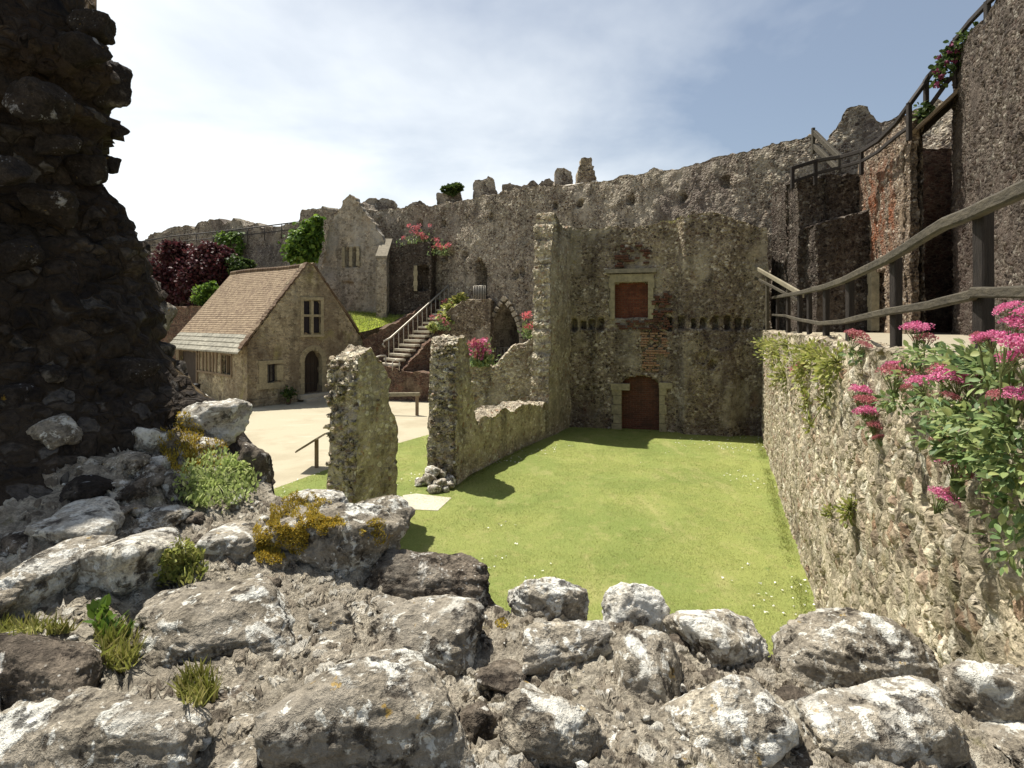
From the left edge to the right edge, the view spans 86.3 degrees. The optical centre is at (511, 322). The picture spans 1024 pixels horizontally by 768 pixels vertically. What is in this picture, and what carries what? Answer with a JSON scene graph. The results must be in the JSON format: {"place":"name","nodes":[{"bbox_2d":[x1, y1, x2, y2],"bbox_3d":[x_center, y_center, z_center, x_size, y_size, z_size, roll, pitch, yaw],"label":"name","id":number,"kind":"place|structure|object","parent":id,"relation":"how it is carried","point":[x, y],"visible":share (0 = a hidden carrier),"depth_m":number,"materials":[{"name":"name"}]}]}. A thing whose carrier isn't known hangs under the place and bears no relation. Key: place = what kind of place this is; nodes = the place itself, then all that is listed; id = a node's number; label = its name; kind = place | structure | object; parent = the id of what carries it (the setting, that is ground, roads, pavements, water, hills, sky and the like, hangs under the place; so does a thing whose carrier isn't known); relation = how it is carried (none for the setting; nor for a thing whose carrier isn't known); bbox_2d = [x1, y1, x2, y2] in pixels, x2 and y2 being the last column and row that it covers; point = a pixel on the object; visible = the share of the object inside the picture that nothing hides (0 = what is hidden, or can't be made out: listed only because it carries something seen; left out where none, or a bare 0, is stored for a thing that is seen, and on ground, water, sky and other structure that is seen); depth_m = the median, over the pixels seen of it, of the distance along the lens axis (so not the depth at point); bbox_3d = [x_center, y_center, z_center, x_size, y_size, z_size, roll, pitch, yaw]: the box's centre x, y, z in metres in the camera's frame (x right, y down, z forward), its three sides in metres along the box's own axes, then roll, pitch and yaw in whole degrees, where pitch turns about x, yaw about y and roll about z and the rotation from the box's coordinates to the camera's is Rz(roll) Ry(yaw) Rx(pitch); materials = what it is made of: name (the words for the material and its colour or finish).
{"place":"outdoors","nodes":[
{"label":"outdoors","id":0,"kind":"place"},
{"bbox_2d":[147,239,237,306],"bbox_3d":[-23.099,-2.947,39.262,8.164,6.306,3.856,0,0,20],"label":"copper tree","id":1,"kind":"object","parent":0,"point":[184,273],"visible":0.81,"depth_m":38.12,"materials":[{"name":"purple plant"}]},
{"bbox_2d":[170,262,364,406],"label":"stone house","id":2,"kind":"structure","parent":0,"point":[257,337],"depth_m":28.06,"materials":[{"name":"stone"}]},
{"bbox_2d":[183,351,195,382],"bbox_3d":[-17.764,2.631,30.291,2.406,2.139,0.060,0,0,40],"label":"door","id":3,"kind":"structure","parent":2,"relation":"in","point":[189,357],"depth_m":30.23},
{"bbox_2d":[220,353,232,376],"bbox_3d":[-14.097,2.077,27.105,1.312,1.182,0.260,0,0,40],"label":"small window","id":4,"kind":"structure","parent":2,"relation":"in","point":[228,359],"depth_m":27.09,"materials":[{"name":"beige stone"}]},
{"bbox_2d":[256,360,284,389],"bbox_3d":[-11.784,2.518,26.543,0.305,1.365,1.396,0,0,39],"label":"small window","id":5,"kind":"structure","parent":2,"relation":"in","point":[275,372],"depth_m":26.59,"materials":[{"name":"stone"}]},
{"bbox_2d":[304,351,317,392],"bbox_3d":[-10.640,2.476,28.543,0.075,2.328,1.106,0,0,39],"label":"door","id":6,"kind":"structure","parent":2,"relation":"in","point":[311,361],"depth_m":28.66,"materials":[{"name":"wood"}]},
{"bbox_2d":[300,297,324,336],"bbox_3d":[-10.392,-0.286,28.266,0.310,2.062,1.361,0,0,39],"label":"mullioned window","id":7,"kind":"structure","parent":2,"relation":"in","point":[309,310],"depth_m":28.21,"materials":[{"name":"stone"}]},
{"bbox_2d":[244,400,428,488],"bbox_3d":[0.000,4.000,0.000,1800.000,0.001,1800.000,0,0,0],"label":"courtyard ground","id":8,"kind":"structure","parent":0,"point":[280,434],"depth_m":20.05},
{"bbox_2d":[160,306,201,359],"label":"garden wall","id":9,"kind":"structure","parent":8,"relation":"on","point":[183,317],"depth_m":36.00,"materials":[{"name":"stone"}]},
{"bbox_2d":[189,280,219,305],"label":"green bush","id":10,"kind":"object","parent":9,"relation":"on","point":[204,294],"visible":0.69,"depth_m":35.74,"materials":[{"name":"green plant"}]},
{"bbox_2d":[145,206,338,306],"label":"castle wall","id":11,"kind":"structure","parent":8,"relation":"on","point":[260,251],"depth_m":42.62,"materials":[{"name":"stone"}]},
{"bbox_2d":[143,221,298,246],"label":"walkway rail","id":12,"kind":"object","parent":11,"relation":"on","point":[264,232],"visible":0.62,"depth_m":43.12,"materials":[{"name":"metal"}]},
{"bbox_2d":[214,230,245,258],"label":"ivy","id":13,"kind":"object","parent":11,"relation":"attached to","point":[238,248],"visible":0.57,"depth_m":43.07,"materials":[{"name":"green plant"}]},
{"bbox_2d":[224,253,257,277],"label":"dark shrub","id":14,"kind":"object","parent":11,"relation":"on","point":[236,263],"visible":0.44,"depth_m":37.49,"materials":[{"name":"green plant"}]},
{"bbox_2d":[279,385,298,404],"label":"doorside shrub","id":15,"kind":"object","parent":8,"relation":"on","point":[287,393],"visible":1,"depth_m":26.58,"materials":[{"name":"green plant"}]},
{"bbox_2d":[295,432,326,467],"bbox_3d":[-5.493,3.556,14.959,0.582,0.928,0.840,0,0,0],"label":"lectern sign","id":16,"kind":"object","parent":8,"relation":"on","point":[316,452],"visible":0.97,"depth_m":15.01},
{"bbox_2d":[321,194,384,338],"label":"ruined gable","id":17,"kind":"structure","parent":8,"relation":"on","point":[355,237],"depth_m":33.59,"materials":[{"name":"stone"}]},
{"bbox_2d":[278,214,326,264],"bbox_3d":[-13.039,-5.103,33.545,2.675,3.221,1.951,0,0,13],"label":"ivy","id":18,"kind":"object","parent":17,"relation":"attached to","point":[306,240],"visible":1,"depth_m":33.53,"materials":[{"name":"green plant"}]},
{"bbox_2d":[362,299,441,361],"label":"bank wall","id":19,"kind":"structure","parent":8,"relation":"on","point":[374,342],"depth_m":30.46,"materials":[{"name":"stone"}]},
{"bbox_2d":[389,392,419,415],"bbox_3d":[-4.989,3.502,23.668,2.088,0.995,0.191,0,0,9],"label":"plank barrier","id":20,"kind":"object","parent":8,"relation":"on","point":[398,394],"visible":0.59,"depth_m":23.50,"materials":[{"name":"brown wood"}]},
{"bbox_2d":[384,366,429,401],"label":"platform wall","id":21,"kind":"structure","parent":8,"relation":"on","point":[411,381],"depth_m":27.76,"materials":[{"name":"stone"}]},
{"bbox_2d":[382,303,453,367],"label":"stone stairs","id":22,"kind":"structure","parent":21,"relation":"on","point":[406,350],"depth_m":29.38,"materials":[{"name":"stone"}]},
{"bbox_2d":[382,285,449,356],"bbox_3d":[-5.314,-0.204,30.776,4.638,4.170,0.112,0,0,-45],"label":"stair handrail","id":23,"kind":"object","parent":22,"relation":"on","point":[418,312],"visible":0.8,"depth_m":30.61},
{"bbox_2d":[429,314,450,331],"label":"valerian","id":24,"kind":"object","parent":22,"relation":"on","point":[440,321],"visible":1,"depth_m":28.92,"materials":[{"name":"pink plant"}]},
{"bbox_2d":[425,292,468,332],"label":"yellow herb","id":25,"kind":"object","parent":22,"relation":"on","point":[458,298],"visible":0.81,"depth_m":30.31,"materials":[{"name":"green plant"}]},
{"bbox_2d":[389,242,436,314],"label":"shaded cross wall","id":26,"kind":"structure","parent":8,"relation":"on","point":[404,296],"depth_m":32.32,"materials":[{"name":"stone"}]},
{"bbox_2d":[413,265,417,290],"bbox_3d":[-5.679,-2.611,32.182,0.287,1.490,0.137,0,0,11],"label":"window jamb","id":27,"kind":"object","parent":26,"relation":"attached to","point":[415,275],"depth_m":32.11,"materials":[{"name":"stone"}]},
{"bbox_2d":[400,329,443,371],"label":"stair side wall","id":28,"kind":"structure","parent":8,"relation":"on","point":[419,360],"depth_m":28.78,"materials":[{"name":"stone"}]},
{"bbox_2d":[431,298,494,365],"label":"landing wall","id":29,"kind":"structure","parent":8,"relation":"on","point":[472,318],"depth_m":29.83,"materials":[{"name":"stone"}]},
{"bbox_2d":[470,338,533,409],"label":"cross wall","id":30,"kind":"structure","parent":8,"relation":"on","point":[507,377],"depth_m":20.63,"materials":[{"name":"stone"}]},
{"bbox_2d":[467,337,498,367],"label":"valerian","id":31,"kind":"object","parent":30,"relation":"on","point":[480,358],"visible":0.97,"depth_m":20.41,"materials":[{"name":"pink plant"}]},
{"bbox_2d":[517,311,532,339],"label":"valerian","id":32,"kind":"object","parent":30,"relation":"on","point":[526,329],"visible":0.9,"depth_m":20.86,"materials":[{"name":"pink plant"}]},
{"bbox_2d":[0,394,1023,767],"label":"rubble wall","id":33,"kind":"structure","parent":8,"relation":"on","point":[348,644],"depth_m":1.58,"materials":[{"name":"grey stone"}]},
{"bbox_2d":[0,609,86,635],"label":"grass tuft","id":34,"kind":"object","parent":33,"relation":"on","point":[29,625],"visible":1,"depth_m":1.56,"materials":[{"name":"plant"}]},
{"bbox_2d":[82,594,135,638],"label":"seedling","id":35,"kind":"object","parent":33,"relation":"on","point":[102,605],"visible":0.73,"depth_m":1.63,"materials":[{"name":"green plant"}]},
{"bbox_2d":[91,613,150,672],"bbox_3d":[-1.118,0.898,1.554,0.275,0.105,0.131,0,0,44],"label":"grass tuft","id":36,"kind":"object","parent":33,"relation":"on","point":[114,650],"visible":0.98,"depth_m":1.53,"materials":[{"name":"plant"}]},
{"bbox_2d":[0,0,275,505],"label":"dark ruined pier","id":37,"kind":"structure","parent":33,"relation":"on","point":[90,366],"depth_m":2.82,"materials":[{"name":"grey stone"}]},
{"bbox_2d":[153,534,208,586],"bbox_3d":[-1.165,0.829,1.949,0.170,0.173,0.389,0,0,-15],"label":"leafy tuft","id":38,"kind":"object","parent":33,"relation":"on","point":[175,561],"visible":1,"depth_m":1.90,"materials":[{"name":"green plant"}]},
{"bbox_2d":[157,410,228,474],"bbox_3d":[-1.625,0.590,2.798,0.323,0.238,0.761,0,0,-30],"label":"moss cushion","id":39,"kind":"object","parent":33,"relation":"on","point":[188,451],"visible":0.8,"depth_m":2.74,"materials":[{"name":"plant"}]},
{"bbox_2d":[167,655,223,707],"bbox_3d":[-0.798,0.916,1.395,0.135,0.136,0.258,0,0,-42],"label":"grass tuft","id":40,"kind":"object","parent":33,"relation":"on","point":[189,685],"visible":1,"depth_m":1.43,"materials":[{"name":"plant"}]},
{"bbox_2d":[171,443,261,513],"bbox_3d":[-1.357,0.725,2.542,0.353,0.221,0.557,0,0,-24],"label":"leafy tuft","id":41,"kind":"object","parent":33,"relation":"on","point":[196,474],"visible":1,"depth_m":2.53,"materials":[{"name":"green plant"}]},
{"bbox_2d":[252,489,347,564],"bbox_3d":[-0.912,0.818,2.279,0.318,0.180,0.666,0,0,-28],"label":"moss cushion","id":42,"kind":"object","parent":33,"relation":"on","point":[274,551],"visible":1,"depth_m":2.09,"materials":[{"name":"plant"}]},
{"bbox_2d":[358,517,386,544],"bbox_3d":[-0.519,0.800,2.086,0.080,0.104,0.128,0,0,27],"label":"moss cushion","id":43,"kind":"object","parent":33,"relation":"on","point":[375,527],"visible":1,"depth_m":2.08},
{"bbox_2d":[494,617,508,628],"bbox_3d":[-0.035,1.034,1.879,0.052,0.022,0.088,0,0,0],"label":"yellow lichen","id":44,"kind":"object","parent":33,"relation":"on","point":[500,621],"visible":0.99,"depth_m":1.88},
{"bbox_2d":[361,99,952,363],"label":"curtain wall","id":45,"kind":"structure","parent":8,"relation":"on","point":[490,239],"depth_m":27.00,"materials":[{"name":"stone"}]},
{"bbox_2d":[362,198,397,209],"bbox_3d":[-8.968,-7.645,37.072,2.204,1.413,1.298,0,0,0],"label":"merlon","id":46,"kind":"object","parent":45,"relation":"attached to","point":[382,203],"visible":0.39,"depth_m":36.49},
{"bbox_2d":[405,200,427,207],"bbox_3d":[-6.086,-7.341,35.615,1.677,0.977,1.276,0,0,0],"label":"merlon","id":47,"kind":"object","parent":45,"relation":"attached to","point":[418,203],"visible":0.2,"depth_m":35.02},
{"bbox_2d":[396,223,439,246],"bbox_3d":[-5.444,-5.189,32.814,3.051,1.551,1.151,0,0,0],"label":"valerian","id":48,"kind":"object","parent":45,"relation":"attached to","point":[423,239],"visible":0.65,"depth_m":32.70,"materials":[{"name":"pink plant"}]},
{"bbox_2d":[427,237,452,255],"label":"valerian","id":49,"kind":"object","parent":45,"relation":"attached to","point":[439,248],"visible":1,"depth_m":31.92,"materials":[{"name":"green plant"}]},
{"bbox_2d":[436,192,462,204],"bbox_3d":[-3.864,-7.465,34.104,1.553,1.266,1.230,0,0,0],"label":"merlon","id":50,"kind":"object","parent":45,"relation":"attached to","point":[441,198],"visible":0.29,"depth_m":33.53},
{"bbox_2d":[440,182,464,196],"bbox_3d":[-3.596,-8.143,33.403,1.568,1.008,1.248,0,0,-43],"label":"ivy mat","id":51,"kind":"object","parent":50,"relation":"on","point":[452,189],"visible":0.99,"depth_m":33.14,"materials":[{"name":"green plant"}]},
{"bbox_2d":[473,176,497,198],"bbox_3d":[-1.588,-7.726,32.598,1.448,1.756,1.300,0,0,0],"label":"merlon","id":52,"kind":"object","parent":45,"relation":"on","point":[486,186],"visible":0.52,"depth_m":32.00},
{"bbox_2d":[502,178,553,190],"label":"rubble parapet","id":53,"kind":"structure","parent":45,"relation":"on","point":[530,184],"depth_m":30.52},
{"bbox_2d":[553,168,572,185],"bbox_3d":[2.764,-7.469,29.587,0.994,1.515,1.308,0,0,0],"label":"merlon","id":54,"kind":"object","parent":45,"relation":"attached to","point":[562,176],"visible":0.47,"depth_m":29.00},
{"bbox_2d":[575,157,596,183],"bbox_3d":[3.884,-7.761,28.881,1.051,1.716,0.972,0,0,0],"label":"chimney stump","id":55,"kind":"object","parent":45,"relation":"on","point":[585,172],"visible":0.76,"depth_m":28.46,"materials":[{"name":"stone"}]},
{"bbox_2d":[568,212,769,436],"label":"hall end wall","id":56,"kind":"structure","parent":8,"relation":"on","point":[667,324],"depth_m":19.93,"materials":[{"name":"stone"}]},
{"bbox_2d":[760,329,1023,668],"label":"retaining wall","id":57,"kind":"structure","parent":8,"relation":"on","point":[900,553],"depth_m":4.26,"materials":[{"name":"stone"}]},
{"bbox_2d":[751,332,788,392],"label":"wall herb","id":58,"kind":"object","parent":57,"relation":"attached to","point":[765,343],"depth_m":11.34,"materials":[{"name":"green plant"}]},
{"bbox_2d":[774,343,806,394],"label":"plant","id":59,"kind":"object","parent":57,"relation":"attached to","point":[784,363],"visible":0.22,"depth_m":8.67,"materials":[{"name":"green plant"}]},
{"bbox_2d":[797,388,829,433],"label":"wall herb","id":60,"kind":"object","parent":57,"relation":"attached to","point":[809,421],"depth_m":7.67,"materials":[{"name":"green plant"}]},
{"bbox_2d":[786,338,849,397],"bbox_3d":[3.901,0.574,7.023,0.610,0.779,3.123,0,0,22],"label":"wall herb","id":61,"kind":"object","parent":57,"relation":"attached to","point":[809,353],"depth_m":6.33,"materials":[{"name":"green plant"}]},
{"bbox_2d":[821,502,833,519],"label":"wall herb","id":62,"kind":"object","parent":57,"relation":"attached to","point":[826,511],"depth_m":6.20,"materials":[{"name":"green plant"}]},
{"bbox_2d":[833,493,856,528],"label":"wall herb","id":63,"kind":"object","parent":57,"relation":"attached to","point":[848,508],"depth_m":5.18,"materials":[{"name":"green plant"}]},
{"bbox_2d":[838,328,873,365],"bbox_3d":[3.497,0.295,5.596,0.280,0.491,1.938,0,0,31],"label":"valerian","id":64,"kind":"object","parent":57,"relation":"on","point":[860,353],"visible":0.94,"depth_m":4.88,"materials":[{"name":"pink plant"}]},
{"bbox_2d":[848,382,883,446],"bbox_3d":[3.003,0.759,4.610,0.274,0.489,0.499,0,0,23],"label":"valerian","id":65,"kind":"object","parent":57,"relation":"attached to","point":[866,410],"visible":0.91,"depth_m":4.55,"materials":[{"name":"pink plant"}]},
{"bbox_2d":[871,360,923,416],"bbox_3d":[2.491,0.426,3.518,0.396,0.364,0.543,0,0,0],"label":"valerian","id":66,"kind":"object","parent":57,"relation":"attached to","point":[896,368],"visible":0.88,"depth_m":3.49,"materials":[{"name":"green plant"}]},
{"bbox_2d":[902,417,991,470],"bbox_3d":[2.124,0.603,2.681,0.307,0.234,0.431,0,0,8],"label":"valerian","id":67,"kind":"object","parent":57,"relation":"attached to","point":[923,444],"visible":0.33,"depth_m":2.70,"materials":[{"name":"green plant"}]},
{"bbox_2d":[892,320,1004,371],"bbox_3d":[2.793,0.162,3.541,0.550,0.355,1.584,0,0,34],"label":"valerian","id":68,"kind":"object","parent":57,"relation":"attached to","point":[941,351],"visible":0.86,"depth_m":3.35,"materials":[{"name":"green plant"}]},
{"bbox_2d":[902,362,1015,478],"bbox_3d":[2.088,0.449,2.632,0.344,0.502,0.746,0,0,16],"label":"valerian","id":69,"kind":"object","parent":57,"relation":"attached to","point":[941,419],"visible":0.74,"depth_m":2.61,"materials":[{"name":"green plant"}]},
{"bbox_2d":[919,344,1006,388],"bbox_3d":[2.192,0.214,2.597,0.316,0.218,0.587,0,0,21],"label":"wall herb","id":70,"kind":"object","parent":57,"relation":"attached to","point":[965,362],"depth_m":2.52,"materials":[{"name":"green plant"}]},
{"bbox_2d":[927,436,1003,513],"bbox_3d":[2.098,0.740,2.533,0.243,0.420,0.496,0,0,18],"label":"valerian","id":71,"kind":"object","parent":57,"relation":"attached to","point":[957,486],"visible":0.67,"depth_m":2.60,"materials":[{"name":"green plant"}]},
{"bbox_2d":[929,300,1023,500],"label":"valerian","id":72,"kind":"object","parent":57,"relation":"attached to","point":[1001,439],"visible":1,"depth_m":2.11,"materials":[{"name":"green plant"}]},
{"bbox_2d":[969,464,1023,576],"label":"valerian","id":73,"kind":"object","parent":57,"relation":"attached to","point":[1017,519],"visible":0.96,"depth_m":2.09,"materials":[{"name":"green plant"}]},
{"bbox_2d":[347,310,407,331],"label":"grass bank","id":74,"kind":"structure","parent":0,"point":[369,324],"depth_m":31.34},
{"bbox_2d":[375,239,391,317],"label":"buttress","id":75,"kind":"structure","parent":74,"relation":"on","point":[382,256],"depth_m":31.92,"materials":[{"name":"stone"}]},
{"bbox_2d":[274,427,815,656],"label":"lawn","id":76,"kind":"structure","parent":0,"point":[600,516],"depth_m":10.91,"materials":[{"name":"green plant"}]},
{"bbox_2d":[323,344,397,503],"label":"ruined pier","id":77,"kind":"structure","parent":76,"relation":"on","point":[362,435],"depth_m":10.27,"materials":[{"name":"stone"}]},
{"bbox_2d":[415,477,426,486],"bbox_3d":[-2.230,3.937,13.398,0.324,0.256,0.290,0,0,0],"label":"fallen flint","id":78,"kind":"object","parent":76,"relation":"on","point":[418,479],"visible":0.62,"depth_m":13.31,"materials":[{"name":"grey stone"}]},
{"bbox_2d":[403,493,450,509],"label":"paving slab","id":79,"kind":"structure","parent":76,"relation":"on","point":[432,504],"depth_m":12.16,"materials":[{"name":"stone"}]},
{"bbox_2d":[427,484,440,493],"bbox_3d":[-1.858,3.933,12.851,0.286,0.276,0.338,0,0,-33],"label":"fallen flint","id":80,"kind":"object","parent":76,"relation":"on","point":[432,489],"visible":0.96,"depth_m":12.73,"materials":[{"name":"stone"}]},
{"bbox_2d":[432,480,441,485],"bbox_3d":[-1.769,3.820,12.918,0.274,0.225,0.245,0,0,0],"label":"fallen flint","id":81,"kind":"object","parent":80,"relation":"on","point":[437,482],"visible":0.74,"depth_m":12.84,"materials":[{"name":"grey stone"}]},
{"bbox_2d":[422,473,436,484],"bbox_3d":[-1.974,3.726,13.059,0.308,0.305,0.355,0,0,-45],"label":"fallen flint","id":82,"kind":"object","parent":81,"relation":"on","point":[428,478],"visible":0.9,"depth_m":12.91,"materials":[{"name":"grey stone"}]},
{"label":"fallen flint","id":83,"kind":"object","parent":82,"relation":"on","visible":0},
{"bbox_2d":[425,465,438,476],"bbox_3d":[-1.924,3.611,13.192,0.370,0.268,0.290,0,0,0],"label":"fallen flint","id":84,"kind":"object","parent":83,"relation":"on","point":[429,469],"visible":0.73,"depth_m":13.08,"materials":[{"name":"stone"}]},
{"bbox_2d":[438,478,446,485],"bbox_3d":[-1.669,3.819,12.986,0.265,0.207,0.252,0,0,0],"label":"fallen flint","id":85,"kind":"object","parent":81,"relation":"on","point":[444,482],"visible":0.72,"depth_m":12.90,"materials":[{"name":"grey stone"}]},
{"bbox_2d":[442,486,448,492],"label":"fallen flint","id":86,"kind":"object","parent":76,"relation":"on","point":[445,489],"visible":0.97,"depth_m":12.83,"materials":[{"name":"stone"}]},
{"bbox_2d":[447,482,454,488],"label":"fallen flint","id":87,"kind":"object","parent":76,"relation":"on","point":[451,485],"visible":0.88,"depth_m":13.01,"materials":[{"name":"grey stone"}]},
{"bbox_2d":[444,474,455,483],"bbox_3d":[-1.502,3.821,13.277,0.297,0.247,0.297,0,0,0],"label":"fallen flint","id":88,"kind":"object","parent":87,"relation":"on","point":[448,477],"visible":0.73,"depth_m":13.17,"materials":[{"name":"stone"}]},
{"bbox_2d":[439,468,446,477],"bbox_3d":[-1.689,3.660,13.265,0.209,0.202,0.247,0,0,0],"label":"fallen flint","id":89,"kind":"object","parent":88,"relation":"on","point":[443,473],"visible":0.87,"depth_m":13.21,"materials":[{"name":"grey stone"}]},
{"bbox_2d":[426,212,571,485],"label":"hall side wall","id":90,"kind":"structure","parent":76,"relation":"on","point":[465,439],"depth_m":17.31,"materials":[{"name":"stone"}]},
{"bbox_2d":[275,437,814,614],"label":"lawn daisies","id":91,"kind":"object","parent":76,"relation":"on","point":[721,576],"visible":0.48,"depth_m":9.21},
{"bbox_2d":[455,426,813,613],"bbox_3d":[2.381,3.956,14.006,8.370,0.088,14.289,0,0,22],"label":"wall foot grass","id":92,"kind":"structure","parent":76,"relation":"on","point":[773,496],"depth_m":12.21,"materials":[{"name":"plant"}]},
{"bbox_2d":[97,0,994,240],"label":"sky","id":93,"kind":"structure","parent":0,"point":[267,112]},
{"bbox_2d":[791,332,1019,356],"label":"raised path","id":94,"kind":"structure","parent":0,"point":[946,338],"depth_m":10.28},
{"bbox_2d":[754,266,803,332],"bbox_3d":[7.807,-0.814,16.190,0.140,2.429,6.641,0,0,15],"label":"sunlit stair handrail","id":95,"kind":"object","parent":94,"relation":"on","point":[789,288],"visible":0.8,"depth_m":17.05,"materials":[{"name":"brown wood"}]},
{"bbox_2d":[770,173,859,331],"bbox_3d":[10.262,-1.983,18.817,2.207,6.030,2.654,0,0,0],"label":"stair turret","id":96,"kind":"object","parent":94,"relation":"on","point":[799,207],"visible":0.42,"depth_m":17.65,"materials":[{"name":"stone"}]},
{"bbox_2d":[811,127,840,172],"bbox_3d":[10.657,-5.881,18.549,0.148,1.918,1.415,0,0,-4],"label":"plank ladder","id":97,"kind":"object","parent":96,"relation":"on","point":[825,143],"visible":0.82,"depth_m":18.64,"materials":[{"name":"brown wood"}]},
{"bbox_2d":[804,210,870,331],"bbox_3d":[10.379,-1.270,17.385,2.057,4.584,1.112,0,0,0],"label":"turret base","id":98,"kind":"object","parent":94,"relation":"on","point":[837,247],"visible":0.54,"depth_m":16.90,"materials":[{"name":"stone"}]},
{"bbox_2d":[858,113,926,333],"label":"stained tower wall","id":99,"kind":"structure","parent":94,"relation":"on","point":[892,179],"depth_m":14.76,"materials":[{"name":"stone"}]},
{"bbox_2d":[867,270,878,330],"bbox_3d":[10.917,-0.662,16.509,0.200,1.808,0.393,0,0,16],"label":"doorway jamb","id":100,"kind":"object","parent":99,"relation":"attached to","point":[873,294],"visible":0.84,"depth_m":16.33,"materials":[{"name":"stone"}]},
{"bbox_2d":[771,179,1023,353],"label":"path fence","id":101,"kind":"object","parent":94,"relation":"on","point":[982,293],"visible":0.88,"depth_m":3.92,"materials":[{"name":"grey wood"}]},
{"bbox_2d":[859,148,952,332],"bbox_3d":[12.686,-2.227,17.303,3.060,6.523,0.687,0,0,0],"label":"tower recess","id":102,"kind":"object","parent":94,"relation":"on","point":[937,203],"visible":0.2,"depth_m":17.01,"materials":[{"name":"stone"}]},
{"bbox_2d":[950,0,1023,335],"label":"tall tower","id":103,"kind":"structure","parent":94,"relation":"on","point":[987,141],"depth_m":11.21,"materials":[{"name":"stone"}]},
{"bbox_2d":[790,0,994,188],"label":"railing","id":104,"kind":"object","parent":103,"relation":"attached to","point":[984,7],"visible":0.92,"depth_m":13.94,"materials":[{"name":"brown wood"}]},
{"bbox_2d":[912,88,958,134],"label":"plank walkway","id":105,"kind":"structure","parent":103,"relation":"attached to","point":[940,111],"depth_m":13.85,"materials":[{"name":"brown wood"}]},
{"bbox_2d":[912,21,978,123],"bbox_3d":[10.705,-6.031,13.393,0.969,2.007,1.685,0,0,-31],"label":"railing creeper","id":106,"kind":"object","parent":103,"relation":"attached to","point":[939,73],"visible":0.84,"depth_m":13.44,"materials":[{"name":"green plant"}]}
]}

